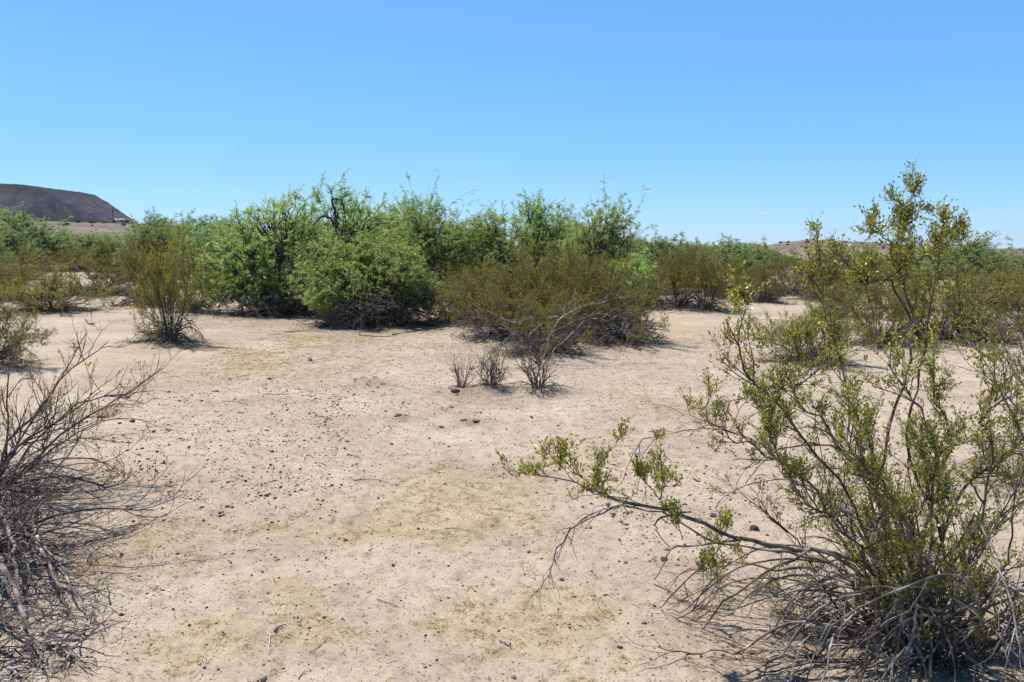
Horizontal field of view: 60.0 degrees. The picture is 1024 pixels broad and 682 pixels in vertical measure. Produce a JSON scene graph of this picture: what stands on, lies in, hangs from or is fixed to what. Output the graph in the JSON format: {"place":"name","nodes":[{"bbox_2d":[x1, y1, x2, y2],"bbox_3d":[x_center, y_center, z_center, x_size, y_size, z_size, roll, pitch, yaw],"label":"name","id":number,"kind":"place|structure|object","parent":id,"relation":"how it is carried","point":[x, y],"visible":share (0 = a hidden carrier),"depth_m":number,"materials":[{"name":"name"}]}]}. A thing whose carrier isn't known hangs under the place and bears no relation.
{"place":"outdoors","nodes":[
{"label":"outdoors","id":0,"kind":"place"},
{"bbox_2d":[0,183,135,223],"bbox_3d":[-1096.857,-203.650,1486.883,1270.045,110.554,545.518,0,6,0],"label":"hill","id":1,"kind":"structure","parent":0,"point":[53,204],"depth_m":1383.84,"materials":[{"name":"stone"}]},
{"bbox_2d":[0,221,1023,681],"bbox_3d":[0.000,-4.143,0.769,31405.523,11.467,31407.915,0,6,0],"label":"ground","id":2,"kind":"structure","parent":0,"point":[400,579],"depth_m":5.61,"materials":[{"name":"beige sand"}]},
{"bbox_2d":[0,229,17,269],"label":"mesquite tree","id":3,"kind":"object","parent":2,"relation":"on","point":[7,250],"visible":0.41,"depth_m":47.10,"materials":[{"name":"green plant"}]},
{"bbox_2d":[0,279,27,306],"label":"creosote bush","id":4,"kind":"object","parent":2,"relation":"on","point":[7,290],"visible":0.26,"depth_m":21.01,"materials":[{"name":"green plant"}]},
{"bbox_2d":[0,217,36,259],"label":"mesquite tree","id":5,"kind":"object","parent":2,"relation":"on","point":[2,223],"visible":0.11,"depth_m":58.45,"materials":[{"name":"green plant"}]},
{"bbox_2d":[0,222,43,273],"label":"mesquite tree","id":6,"kind":"object","parent":2,"relation":"on","point":[13,240],"visible":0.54,"depth_m":50.17,"materials":[{"name":"green plant"}]},
{"bbox_2d":[0,284,56,370],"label":"creosote bush","id":7,"kind":"object","parent":2,"relation":"on","point":[14,340],"visible":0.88,"depth_m":11.63,"materials":[{"name":"green plant"}]},
{"bbox_2d":[0,260,62,302],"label":"creosote bush","id":8,"kind":"object","parent":2,"relation":"on","point":[21,273],"visible":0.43,"depth_m":26.38,"materials":[{"name":"green plant"}]},
{"bbox_2d":[17,245,45,270],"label":"creosote bush","id":9,"kind":"object","parent":2,"relation":"on","point":[35,259],"visible":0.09,"depth_m":57.53,"materials":[{"name":"green plant"}]},
{"bbox_2d":[0,248,75,280],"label":"creosote bush","id":10,"kind":"object","parent":2,"relation":"on","point":[23,258],"visible":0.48,"depth_m":42.73,"materials":[{"name":"green plant"}]},
{"bbox_2d":[0,200,87,265],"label":"mesquite tree","id":11,"kind":"object","parent":2,"relation":"on","point":[18,221],"visible":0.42,"depth_m":61.49,"materials":[{"name":"green plant"}]},
{"bbox_2d":[36,244,60,266],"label":"creosote bush","id":12,"kind":"object","parent":2,"relation":"on","point":[48,256],"visible":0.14,"depth_m":61.85,"materials":[{"name":"green plant"}]},
{"bbox_2d":[29,225,79,264],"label":"mesquite tree","id":13,"kind":"object","parent":2,"relation":"on","point":[69,231],"visible":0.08,"depth_m":68.36,"materials":[{"name":"green plant"}]},
{"bbox_2d":[0,506,133,681],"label":"dead branch heap","id":14,"kind":"object","parent":2,"relation":"on","point":[15,587],"visible":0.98,"depth_m":3.77,"materials":[{"name":"grey wood"}]},
{"bbox_2d":[0,260,134,314],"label":"creosote bush","id":15,"kind":"object","parent":2,"relation":"on","point":[55,299],"visible":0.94,"depth_m":21.45,"materials":[{"name":"green plant"}]},
{"bbox_2d":[41,242,99,272],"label":"creosote bush","id":16,"kind":"object","parent":2,"relation":"on","point":[77,257],"visible":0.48,"depth_m":58.02,"materials":[{"name":"green plant"}]},
{"bbox_2d":[51,227,99,241],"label":"mesquite tree","id":17,"kind":"object","parent":2,"relation":"on","point":[76,234],"visible":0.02,"depth_m":86.49,"materials":[{"name":"green plant"}]},
{"bbox_2d":[25,250,148,296],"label":"creosote bush","id":18,"kind":"object","parent":2,"relation":"on","point":[99,273],"visible":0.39,"depth_m":29.36,"materials":[{"name":"green plant"}]},
{"bbox_2d":[63,229,117,267],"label":"mesquite tree","id":19,"kind":"object","parent":2,"relation":"on","point":[89,241],"visible":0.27,"depth_m":74.59,"materials":[{"name":"green plant"}]},
{"bbox_2d":[0,307,190,532],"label":"creosote bush","id":20,"kind":"object","parent":2,"relation":"on","point":[39,412],"visible":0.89,"depth_m":5.74,"materials":[{"name":"grey plant"}]},
{"bbox_2d":[80,228,123,263],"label":"mesquite tree","id":21,"kind":"object","parent":2,"relation":"on","point":[109,238],"visible":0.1,"depth_m":81.70,"materials":[{"name":"green plant"}]},
{"bbox_2d":[0,393,204,624],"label":"creosote bush","id":22,"kind":"object","parent":2,"relation":"on","point":[19,528],"visible":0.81,"depth_m":4.56,"materials":[{"name":"grey plant"}]},
{"bbox_2d":[81,238,133,272],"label":"creosote bush","id":23,"kind":"object","parent":2,"relation":"on","point":[104,244],"visible":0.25,"depth_m":56.92,"materials":[{"name":"green plant"}]},
{"bbox_2d":[87,231,148,271],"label":"mesquite tree","id":24,"kind":"object","parent":2,"relation":"on","point":[96,251],"visible":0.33,"depth_m":57.14,"materials":[{"name":"green plant"}]},
{"bbox_2d":[112,218,134,223],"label":"mobile home","id":25,"kind":"object","parent":2,"relation":"on","point":[119,220],"visible":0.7,"depth_m":374.79,"materials":[{"name":"beige metal"}]},
{"bbox_2d":[114,227,145,259],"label":"mesquite tree","id":26,"kind":"object","parent":2,"relation":"on","point":[123,237],"visible":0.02,"depth_m":76.98,"materials":[{"name":"green plant"}]},
{"bbox_2d":[94,236,174,308],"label":"creosote bush","id":27,"kind":"object","parent":2,"relation":"on","point":[134,268],"visible":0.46,"depth_m":23.81,"materials":[{"name":"green plant"}]},
{"bbox_2d":[110,215,178,269],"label":"mesquite tree","id":28,"kind":"object","parent":2,"relation":"on","point":[158,235],"visible":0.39,"depth_m":45.24,"materials":[{"name":"green plant"}]},
{"bbox_2d":[120,206,186,269],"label":"mesquite tree","id":29,"kind":"object","parent":2,"relation":"on","point":[151,217],"visible":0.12,"depth_m":60.51,"materials":[{"name":"green plant"}]},
{"bbox_2d":[117,218,215,345],"bbox_3d":[-5.739,-0.464,14.672,1.487,3.130,1.611,-4,7,-34],"label":"creosote bush","id":30,"kind":"object","parent":2,"relation":"on","point":[171,332],"visible":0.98,"depth_m":14.57,"materials":[{"name":"green plant"}]},
{"bbox_2d":[156,244,229,313],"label":"creosote bush","id":31,"kind":"object","parent":2,"relation":"on","point":[199,307],"visible":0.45,"depth_m":21.12,"materials":[{"name":"green plant"}]},
{"bbox_2d":[153,207,242,273],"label":"mesquite tree","id":32,"kind":"object","parent":2,"relation":"on","point":[191,221],"visible":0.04,"depth_m":52.64,"materials":[{"name":"green plant"}]},
{"bbox_2d":[163,214,265,286],"bbox_3d":[-12.813,-3.799,37.786,4.838,3.238,5.146,-6,8,-43],"label":"mesquite tree","id":33,"kind":"object","parent":2,"relation":"on","point":[195,238],"visible":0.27,"depth_m":37.10,"materials":[{"name":"green plant"}]},
{"bbox_2d":[183,214,246,272],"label":"mesquite tree","id":34,"kind":"object","parent":2,"relation":"on","point":[215,229],"visible":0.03,"depth_m":44.51,"materials":[{"name":"green plant"}]},
{"bbox_2d":[185,247,264,292],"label":"creosote bush","id":35,"kind":"object","parent":2,"relation":"on","point":[219,268],"visible":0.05,"depth_m":31.79,"materials":[{"name":"green plant"}]},
{"bbox_2d":[211,211,267,252],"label":"mesquite tree","id":36,"kind":"object","parent":2,"relation":"on","point":[232,219],"visible":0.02,"depth_m":44.98,"materials":[{"name":"green plant"}]},
{"bbox_2d":[223,224,266,274],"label":"mesquite tree","id":37,"kind":"object","parent":2,"relation":"on","point":[244,243],"visible":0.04,"depth_m":41.34,"materials":[{"name":"green plant"}]},
{"bbox_2d":[267,630,270,653],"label":"fallen twig","id":38,"kind":"object","parent":2,"relation":"on","point":[268,633],"visible":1,"depth_m":3.64,"materials":[{"name":"brown wood"}]},
{"bbox_2d":[182,169,413,320],"bbox_3d":[-5.242,-2.420,21.904,5.500,3.775,5.434,0,6,0],"label":"mesquite tree","id":39,"kind":"object","parent":2,"relation":"on","point":[268,295],"visible":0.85,"depth_m":21.10,"materials":[{"name":"green plant"}]},
{"bbox_2d":[268,213,331,281],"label":"mesquite tree","id":40,"kind":"object","parent":2,"relation":"on","point":[306,238],"visible":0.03,"depth_m":40.83,"materials":[{"name":"green plant"}]},
{"bbox_2d":[318,324,379,331],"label":"fallen twig","id":41,"kind":"object","parent":2,"relation":"on","point":[350,326],"visible":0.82,"depth_m":17.88,"materials":[{"name":"brown wood"}]},
{"bbox_2d":[358,334,397,336],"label":"fallen twig","id":42,"kind":"object","parent":2,"relation":"on","point":[377,336],"visible":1,"depth_m":16.11,"materials":[{"name":"wood"}]},
{"bbox_2d":[287,229,470,332],"bbox_3d":[-2.903,-1.316,18.735,3.763,2.143,4.315,-2,6,-22],"label":"mesquite tree","id":43,"kind":"object","parent":2,"relation":"on","point":[408,292],"visible":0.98,"depth_m":18.41,"materials":[{"name":"green plant"}]},
{"bbox_2d":[354,476,410,492],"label":"fallen twig","id":44,"kind":"object","parent":2,"relation":"on","point":[381,480],"visible":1,"depth_m":6.12,"materials":[{"name":"wood"}]},
{"bbox_2d":[346,202,419,290],"bbox_3d":[-4.894,-3.518,33.324,3.448,3.574,4.491,-3,7,-26],"label":"mesquite tree","id":45,"kind":"object","parent":2,"relation":"on","point":[379,227],"visible":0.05,"depth_m":32.42,"materials":[{"name":"green plant"}]},
{"bbox_2d":[392,325,432,334],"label":"fallen twig","id":46,"kind":"object","parent":2,"relation":"on","point":[412,331],"visible":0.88,"depth_m":17.26,"materials":[{"name":"wood"}]},
{"bbox_2d":[374,168,494,300],"bbox_3d":[-2.453,-3.316,27.834,4.014,4.278,4.368,-5,8,-39],"label":"mesquite tree","id":47,"kind":"object","parent":2,"relation":"on","point":[430,245],"visible":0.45,"depth_m":27.68,"materials":[{"name":"green plant"}]},
{"bbox_2d":[423,222,464,269],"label":"mesquite tree","id":48,"kind":"object","parent":2,"relation":"on","point":[441,238],"visible":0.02,"depth_m":47.92,"materials":[{"name":"green plant"}]},
{"bbox_2d":[419,265,494,320],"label":"creosote bush","id":49,"kind":"object","parent":2,"relation":"on","point":[449,288],"visible":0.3,"depth_m":19.51,"materials":[{"name":"green plant"}]},
{"bbox_2d":[448,349,478,388],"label":"creosote bush","id":50,"kind":"object","parent":2,"relation":"on","point":[464,384],"visible":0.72,"depth_m":10.16,"materials":[{"name":"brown plant"}]},
{"bbox_2d":[438,254,495,326],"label":"creosote bush","id":51,"kind":"object","parent":2,"relation":"on","point":[463,280],"visible":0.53,"depth_m":18.21,"materials":[{"name":"green plant"}]},
{"bbox_2d":[434,265,515,307],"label":"creosote bush","id":52,"kind":"object","parent":2,"relation":"on","point":[487,283],"visible":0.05,"depth_m":23.27,"materials":[{"name":"green plant"}]},
{"bbox_2d":[436,212,518,277],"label":"mesquite tree","id":53,"kind":"object","parent":2,"relation":"on","point":[450,237],"visible":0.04,"depth_m":32.79,"materials":[{"name":"green plant"}]},
{"bbox_2d":[468,337,513,393],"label":"creosote bush","id":54,"kind":"object","parent":2,"relation":"on","point":[491,374],"visible":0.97,"depth_m":9.96,"materials":[{"name":"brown plant"}]},
{"bbox_2d":[434,239,565,343],"bbox_3d":[-0.265,-0.716,14.918,2.374,1.986,2.501,2,6,22],"label":"creosote bush","id":55,"kind":"object","parent":2,"relation":"on","point":[481,294],"visible":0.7,"depth_m":14.74,"materials":[{"name":"green plant"}]},
{"bbox_2d":[446,191,556,299],"bbox_3d":[-0.303,-2.990,28.077,3.899,3.537,3.792,0,6,0],"label":"mesquite tree","id":56,"kind":"object","parent":2,"relation":"on","point":[497,248],"visible":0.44,"depth_m":27.83,"materials":[{"name":"green plant"}]},
{"bbox_2d":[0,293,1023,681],"bbox_3d":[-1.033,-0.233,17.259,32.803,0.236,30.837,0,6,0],"label":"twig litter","id":57,"kind":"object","parent":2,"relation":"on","point":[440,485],"visible":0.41,"depth_m":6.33,"materials":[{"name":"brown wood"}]},
{"bbox_2d":[474,251,563,319],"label":"creosote bush","id":58,"kind":"object","parent":2,"relation":"on","point":[508,275],"visible":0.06,"depth_m":18.67,"materials":[{"name":"green plant"}]},
{"bbox_2d":[501,336,571,393],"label":"creosote bush","id":59,"kind":"object","parent":2,"relation":"on","point":[534,384],"visible":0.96,"depth_m":9.88,"materials":[{"name":"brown plant"}]},
{"bbox_2d":[502,187,586,292],"bbox_3d":[1.163,-3.151,28.829,3.612,3.713,4.339,0,6,0],"label":"mesquite tree","id":60,"kind":"object","parent":2,"relation":"on","point":[534,223],"visible":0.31,"depth_m":29.08,"materials":[{"name":"green plant"}]},
{"bbox_2d":[486,239,610,332],"bbox_3d":[0.715,-0.965,16.528,2.455,1.864,2.227,-2,6,-19],"label":"creosote bush","id":61,"kind":"object","parent":2,"relation":"on","point":[550,270],"visible":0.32,"depth_m":16.26,"materials":[{"name":"green plant"}]},
{"bbox_2d":[504,212,592,268],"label":"mesquite tree","id":62,"kind":"object","parent":2,"relation":"on","point":[551,228],"visible":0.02,"depth_m":36.30,"materials":[{"name":"green plant"}]},
{"bbox_2d":[437,271,662,369],"bbox_3d":[0.287,-0.163,12.376,2.892,1.654,2.538,-4,7,-34],"label":"creosote bush","id":63,"kind":"object","parent":2,"relation":"on","point":[552,327],"visible":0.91,"depth_m":12.71,"materials":[{"name":"green plant"}]},
{"bbox_2d":[552,214,589,241],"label":"mesquite tree","id":64,"kind":"object","parent":2,"relation":"on","point":[578,226],"visible":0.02,"depth_m":58.31,"materials":[{"name":"green plant"}]},
{"bbox_2d":[521,243,626,326],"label":"creosote bush","id":65,"kind":"object","parent":2,"relation":"on","point":[569,279],"visible":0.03,"depth_m":17.97,"materials":[{"name":"green plant"}]},
{"bbox_2d":[537,239,638,340],"bbox_3d":[1.350,-0.442,15.094,1.876,2.610,2.032,3,7,28],"label":"creosote bush","id":66,"kind":"object","parent":2,"relation":"on","point":[572,283],"visible":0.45,"depth_m":14.92,"materials":[{"name":"green plant"}]},
{"bbox_2d":[553,174,658,287],"bbox_3d":[2.651,-2.960,26.107,3.568,3.926,3.345,0,6,0],"label":"mesquite tree","id":67,"kind":"object","parent":2,"relation":"on","point":[596,238],"visible":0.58,"depth_m":25.83,"materials":[{"name":"green plant"}]},
{"bbox_2d":[608,477,617,481],"bbox_3d":[0.697,0.973,6.200,0.096,0.018,0.082,-6,24,22],"label":"stone","id":68,"kind":"object","parent":2,"relation":"on","point":[613,479],"visible":0.73,"depth_m":6.19,"materials":[{"name":"beige stone"}]},
{"bbox_2d":[578,250,650,323],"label":"creosote bush","id":69,"kind":"object","parent":2,"relation":"on","point":[627,274],"visible":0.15,"depth_m":18.95,"materials":[{"name":"green plant"}]},
{"bbox_2d":[561,258,682,353],"bbox_3d":[1.829,-0.387,14.173,1.946,1.869,2.293,-1,6,-10],"label":"creosote bush","id":70,"kind":"object","parent":2,"relation":"on","point":[643,333],"visible":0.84,"depth_m":14.27,"materials":[{"name":"green plant"}]},
{"bbox_2d":[626,234,648,250],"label":"mesquite tree","id":71,"kind":"object","parent":2,"relation":"on","point":[644,238],"visible":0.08,"depth_m":81.91,"materials":[{"name":"green plant"}]},
{"bbox_2d":[601,247,684,309],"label":"mesquite tree","id":72,"kind":"object","parent":2,"relation":"on","point":[644,266],"visible":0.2,"depth_m":23.85,"materials":[{"name":"green plant"}]},
{"bbox_2d":[615,230,701,291],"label":"mesquite tree","id":73,"kind":"object","parent":2,"relation":"on","point":[662,245],"visible":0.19,"depth_m":32.49,"materials":[{"name":"green plant"}]},
{"bbox_2d":[640,250,676,294],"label":"creosote bush","id":74,"kind":"object","parent":2,"relation":"on","point":[651,261],"visible":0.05,"depth_m":30.38,"materials":[{"name":"green plant"}]},
{"bbox_2d":[637,236,717,311],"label":"creosote bush","id":75,"kind":"object","parent":2,"relation":"on","point":[668,302],"visible":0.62,"depth_m":22.93,"materials":[{"name":"green plant"}]},
{"bbox_2d":[654,238,724,285],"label":"mesquite tree","id":76,"kind":"object","parent":2,"relation":"on","point":[704,249],"visible":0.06,"depth_m":36.24,"materials":[{"name":"green plant"}]},
{"bbox_2d":[664,243,747,311],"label":"creosote bush","id":77,"kind":"object","parent":2,"relation":"on","point":[708,280],"visible":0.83,"depth_m":22.32,"materials":[{"name":"green plant"}]},
{"bbox_2d":[693,251,760,298],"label":"creosote bush","id":78,"kind":"object","parent":2,"relation":"on","point":[723,275],"visible":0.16,"depth_m":29.26,"materials":[{"name":"green plant"}]},
{"bbox_2d":[680,233,777,293],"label":"mesquite tree","id":79,"kind":"object","parent":2,"relation":"on","point":[735,250],"visible":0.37,"depth_m":33.12,"materials":[{"name":"green plant"}]},
{"bbox_2d":[717,260,786,300],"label":"creosote bush","id":80,"kind":"object","parent":2,"relation":"on","point":[741,277],"visible":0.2,"depth_m":28.07,"materials":[{"name":"green plant"}]},
{"bbox_2d":[750,525,758,530],"bbox_3d":[1.395,1.084,5.109,0.054,0.046,0.043,1,6,6],"label":"stone","id":81,"kind":"object","parent":2,"relation":"on","point":[754,527],"visible":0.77,"depth_m":5.10,"materials":[{"name":"grey stone"}]},
{"bbox_2d":[495,153,1023,681],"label":"creosote bush","id":82,"kind":"object","parent":2,"relation":"on","point":[907,617],"visible":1,"depth_m":3.32,"materials":[{"name":"green plant"}]},
{"bbox_2d":[734,257,796,304],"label":"creosote bush","id":83,"kind":"object","parent":2,"relation":"on","point":[762,297],"visible":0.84,"depth_m":25.80,"materials":[{"name":"green plant"}]},
{"bbox_2d":[741,240,790,273],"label":"mesquite tree","id":84,"kind":"object","parent":2,"relation":"on","point":[768,250],"visible":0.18,"depth_m":52.41,"materials":[{"name":"green plant"}]},
{"bbox_2d":[780,253,800,264],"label":"mesquite tree","id":85,"kind":"object","parent":2,"relation":"on","point":[793,258],"visible":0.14,"depth_m":79.12,"materials":[{"name":"green plant"}]},
{"bbox_2d":[748,248,845,296],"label":"creosote bush","id":86,"kind":"object","parent":2,"relation":"on","point":[776,264],"visible":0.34,"depth_m":30.14,"materials":[{"name":"green plant"}]},
{"bbox_2d":[732,275,880,367],"bbox_3d":[4.028,-0.195,12.037,1.873,1.391,1.973,-1,6,-10],"label":"creosote bush","id":87,"kind":"object","parent":2,"relation":"on","point":[815,336],"visible":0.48,"depth_m":12.00,"materials":[{"name":"green plant"}]},
{"bbox_2d":[779,250,872,301],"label":"creosote bush","id":88,"kind":"object","parent":2,"relation":"on","point":[828,282],"visible":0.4,"depth_m":26.98,"materials":[{"name":"green plant"}]},
{"bbox_2d":[799,265,886,317],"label":"creosote bush","id":89,"kind":"object","parent":2,"relation":"on","point":[839,294],"visible":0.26,"depth_m":20.40,"materials":[{"name":"green plant"}]},
{"bbox_2d":[804,241,890,270],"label":"mesquite tree","id":90,"kind":"object","parent":2,"relation":"on","point":[827,253],"visible":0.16,"depth_m":42.55,"materials":[{"name":"green plant"}]},
{"bbox_2d":[804,251,896,294],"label":"creosote bush","id":91,"kind":"object","parent":2,"relation":"on","point":[858,276],"visible":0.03,"depth_m":30.20,"materials":[{"name":"green plant"}]},
{"bbox_2d":[831,265,941,348],"bbox_3d":[5.839,-0.516,13.900,1.505,1.386,1.659,0,6,-2],"label":"creosote bush","id":92,"kind":"object","parent":2,"relation":"on","point":[895,312],"visible":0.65,"depth_m":13.85,"materials":[{"name":"green plant"}]},
{"bbox_2d":[857,259,956,310],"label":"creosote bush","id":93,"kind":"object","parent":2,"relation":"on","point":[892,277],"visible":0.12,"depth_m":22.88,"materials":[{"name":"green plant"}]},
{"bbox_2d":[880,242,969,286],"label":"mesquite tree","id":94,"kind":"object","parent":2,"relation":"on","point":[917,257],"visible":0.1,"depth_m":35.58,"materials":[{"name":"green plant"}]},
{"bbox_2d":[856,266,1023,351],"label":"creosote bush","id":95,"kind":"object","parent":2,"relation":"on","point":[953,333],"visible":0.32,"depth_m":14.36,"materials":[{"name":"green plant"}]},
{"bbox_2d":[893,262,1023,491],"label":"creosote bush","id":96,"kind":"object","parent":2,"relation":"on","point":[1013,360],"visible":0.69,"depth_m":6.38,"materials":[{"name":"green plant"}]},
{"bbox_2d":[911,235,1023,292],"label":"mesquite tree","id":97,"kind":"object","parent":2,"relation":"on","point":[965,255],"visible":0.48,"depth_m":32.94,"materials":[{"name":"green plant"}]},
{"bbox_2d":[919,280,1023,344],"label":"creosote bush","id":98,"kind":"object","parent":2,"relation":"on","point":[1000,315],"visible":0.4,"depth_m":14.29,"materials":[{"name":"green plant"}]},
{"bbox_2d":[928,256,1023,310],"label":"creosote bush","id":99,"kind":"object","parent":2,"relation":"on","point":[978,274],"visible":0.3,"depth_m":23.19,"materials":[{"name":"green plant"}]},
{"bbox_2d":[963,252,1023,334],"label":"creosote bush","id":100,"kind":"object","parent":2,"relation":"on","point":[1016,300],"visible":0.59,"depth_m":16.90,"materials":[{"name":"green plant"}]},
{"bbox_2d":[982,253,1023,284],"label":"mesquite tree","id":101,"kind":"object","parent":2,"relation":"on","point":[1017,259],"visible":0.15,"depth_m":32.61,"materials":[{"name":"green plant"}]},
{"bbox_2d":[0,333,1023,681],"bbox_3d":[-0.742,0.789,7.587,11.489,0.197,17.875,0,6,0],"label":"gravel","id":102,"kind":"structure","parent":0,"point":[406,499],"depth_m":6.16,"materials":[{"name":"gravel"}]},
{"bbox_2d":[0,0,1023,247],"label":"sky","id":103,"kind":"structure","parent":0,"point":[747,120],"materials":[{"name":"blue"}]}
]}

